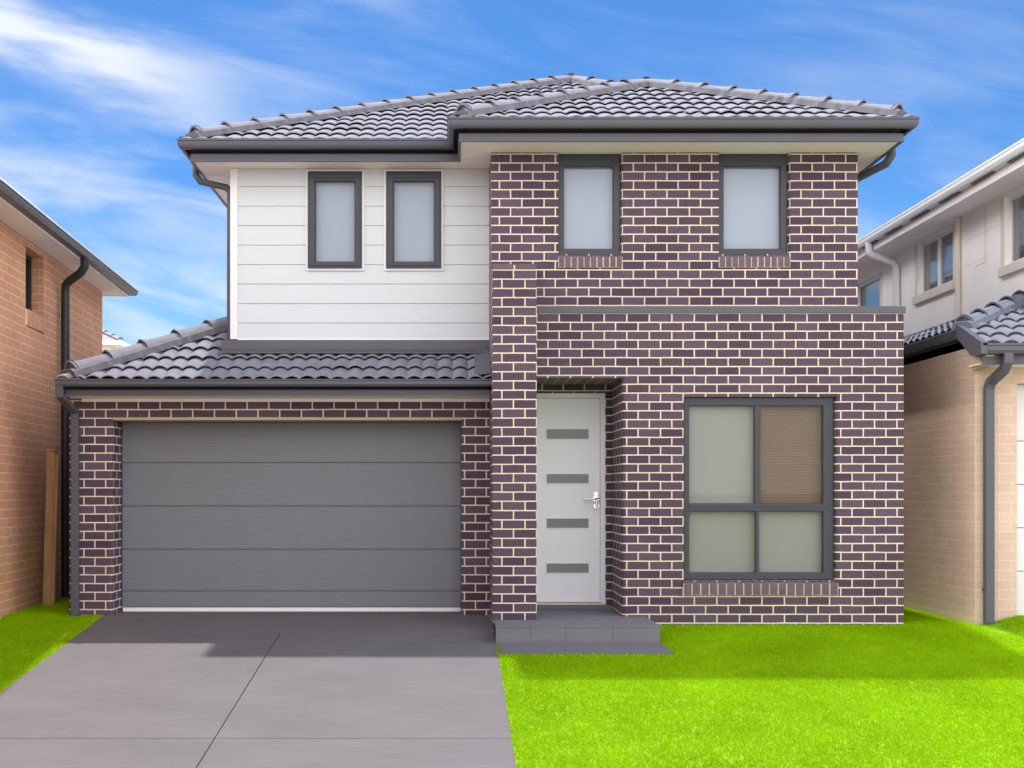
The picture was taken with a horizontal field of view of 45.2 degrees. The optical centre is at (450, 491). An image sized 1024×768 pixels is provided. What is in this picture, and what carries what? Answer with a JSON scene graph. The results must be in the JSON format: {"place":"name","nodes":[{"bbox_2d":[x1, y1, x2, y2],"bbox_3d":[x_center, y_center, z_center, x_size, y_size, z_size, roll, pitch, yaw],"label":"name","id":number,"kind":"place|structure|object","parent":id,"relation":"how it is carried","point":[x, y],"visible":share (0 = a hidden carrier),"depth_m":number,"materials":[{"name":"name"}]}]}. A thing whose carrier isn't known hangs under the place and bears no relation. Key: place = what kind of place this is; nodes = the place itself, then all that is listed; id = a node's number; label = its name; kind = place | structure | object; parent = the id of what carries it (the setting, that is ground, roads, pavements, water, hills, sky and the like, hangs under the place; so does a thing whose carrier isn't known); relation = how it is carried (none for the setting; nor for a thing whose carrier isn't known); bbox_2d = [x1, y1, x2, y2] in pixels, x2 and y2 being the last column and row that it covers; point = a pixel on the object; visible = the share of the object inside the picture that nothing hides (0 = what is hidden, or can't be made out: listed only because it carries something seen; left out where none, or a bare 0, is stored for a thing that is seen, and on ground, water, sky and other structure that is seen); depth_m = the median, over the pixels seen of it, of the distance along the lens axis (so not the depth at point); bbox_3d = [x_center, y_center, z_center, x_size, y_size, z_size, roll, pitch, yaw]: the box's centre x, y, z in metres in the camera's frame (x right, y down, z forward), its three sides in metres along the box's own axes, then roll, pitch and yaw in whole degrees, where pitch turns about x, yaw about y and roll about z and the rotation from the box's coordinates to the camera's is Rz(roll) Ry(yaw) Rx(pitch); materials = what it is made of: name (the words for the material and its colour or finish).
{"place":"outdoors","nodes":[
{"label":"outdoors","id":0,"kind":"place"},
{"bbox_2d":[0,597,103,691],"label":"lawn","id":1,"kind":"structure","parent":0,"point":[12,658],"depth_m":11.18,"materials":[{"name":"green plant"}]},
{"bbox_2d":[42,449,59,604],"bbox_3d":[-4.390,0.438,13.510,0.177,1.805,0.100,0,0,0],"label":"fence post","id":2,"kind":"object","parent":1,"relation":"on","point":[51,527],"visible":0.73,"depth_m":13.47,"materials":[{"name":"brown wood"}]},
{"bbox_2d":[0,612,515,767],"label":"driveway","id":3,"kind":"structure","parent":0,"point":[322,690],"depth_m":9.46,"materials":[{"name":"concrete"}]},
{"bbox_2d":[197,634,279,766],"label":"driveway joint","id":4,"kind":"object","parent":3,"relation":"on","point":[236,703],"visible":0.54,"depth_m":9.22,"materials":[{"name":"grey concrete"}]},
{"bbox_2d":[0,0,1023,344],"label":"sky","id":5,"kind":"structure","parent":0,"point":[97,97],"materials":[{"name":"blue"}]},
{"bbox_2d":[499,643,673,654],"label":"path","id":6,"kind":"structure","parent":0,"point":[575,648],"depth_m":10.95,"materials":[{"name":"concrete"}]},
{"bbox_2d":[496,579,1023,767],"bbox_3d":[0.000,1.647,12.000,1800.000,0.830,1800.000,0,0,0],"label":"ground","id":7,"kind":"structure","parent":0,"point":[501,674],"depth_m":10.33,"materials":[{"name":"green plant"}]},
{"bbox_2d":[0,177,138,617],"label":"house","id":8,"kind":"structure","parent":7,"relation":"on","point":[57,282],"depth_m":13.42,"materials":[{"name":"orange brick"}]},
{"bbox_2d":[26,254,44,332],"bbox_3d":[-4.624,-2.195,13.426,0.202,0.850,0.685,0,0,-3],"label":"window","id":9,"kind":"structure","parent":8,"relation":"in","point":[35,321],"depth_m":13.70,"materials":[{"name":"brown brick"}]},
{"bbox_2d":[102,329,130,351],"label":"house","id":10,"kind":"structure","parent":7,"relation":"on","point":[110,341],"depth_m":42.33,"materials":[{"name":"white paint"}]},
{"bbox_2d":[54,73,919,644],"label":"house","id":11,"kind":"structure","parent":7,"relation":"on","point":[570,357],"depth_m":12.23,"materials":[{"name":"brown brick"}]},
{"bbox_2d":[121,422,460,611],"bbox_3d":[-1.653,0.271,12.790,3.528,1.979,0.060,0,0,0],"label":"garage door","id":12,"kind":"structure","parent":11,"relation":"in","point":[216,516],"depth_m":12.77,"materials":[{"name":"grey metal"}]},
{"bbox_2d":[306,170,363,270],"bbox_3d":[-1.194,-2.803,12.727,0.600,1.040,0.126,0,0,0],"label":"window","id":13,"kind":"structure","parent":11,"relation":"in","point":[334,198],"depth_m":12.78,"materials":[{"name":"glass"}]},
{"bbox_2d":[384,170,442,270],"bbox_3d":[-0.381,-2.803,12.727,0.611,1.040,0.126,0,0,0],"label":"window","id":14,"kind":"structure","parent":11,"relation":"in","point":[413,199],"depth_m":12.78,"materials":[{"name":"glass"}]},
{"bbox_2d":[537,393,611,608],"bbox_3d":[1.237,0.099,12.790,0.873,2.241,0.160,0,0,0],"label":"front door","id":15,"kind":"structure","parent":11,"relation":"in","point":[570,426],"depth_m":12.80,"materials":[{"name":"paint"}]},
{"bbox_2d":[558,154,622,267],"bbox_3d":[1.376,-2.770,12.160,0.631,1.131,0.170,0,0,0],"label":"window","id":16,"kind":"structure","parent":11,"relation":"in","point":[588,184],"depth_m":12.23,"materials":[{"name":"glass"}]},
{"bbox_2d":[719,154,789,267],"bbox_3d":[2.991,-2.770,12.160,0.702,1.131,0.169,0,0,0],"label":"window","id":17,"kind":"structure","parent":11,"relation":"in","point":[752,187],"depth_m":12.23,"materials":[{"name":"glass"}]},
{"bbox_2d":[683,398,837,594],"bbox_3d":[3.026,0.045,12.057,1.509,1.934,0.175,0,0,0],"label":"window","id":18,"kind":"structure","parent":11,"relation":"in","point":[758,472],"depth_m":12.13,"materials":[{"name":"glass"}]},
{"bbox_2d":[858,138,1023,624],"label":"house","id":19,"kind":"structure","parent":7,"relation":"on","point":[944,265],"depth_m":13.00,"materials":[{"name":"beige brick"}]},
{"bbox_2d":[859,272,881,305],"bbox_3d":[6.298,-2.585,18.303,0.116,1.170,1.195,0,0,3],"label":"window","id":20,"kind":"structure","parent":19,"relation":"in","point":[870,291],"depth_m":18.36,"materials":[{"name":"blue glass"}]},
{"bbox_2d":[912,224,954,304],"bbox_3d":[6.247,-2.895,15.780,0.155,0.810,1.320,0,0,0],"label":"window","id":21,"kind":"structure","parent":19,"relation":"in","point":[938,253],"depth_m":15.78,"materials":[{"name":"white paint"}]},
{"bbox_2d":[998,190,1023,277],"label":"window","id":22,"kind":"structure","parent":19,"relation":"in","point":[1016,202],"depth_m":13.68,"materials":[{"name":"white paint"}]},
{"bbox_2d":[1017,385,1023,614],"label":"garage door","id":23,"kind":"structure","parent":19,"relation":"in","point":[1020,388],"depth_m":12.18,"materials":[{"name":"white metal"}]},
{"bbox_2d":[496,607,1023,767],"bbox_3d":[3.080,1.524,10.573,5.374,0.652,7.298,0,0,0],"label":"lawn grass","id":24,"kind":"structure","parent":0,"point":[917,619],"depth_m":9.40,"materials":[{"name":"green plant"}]}
]}

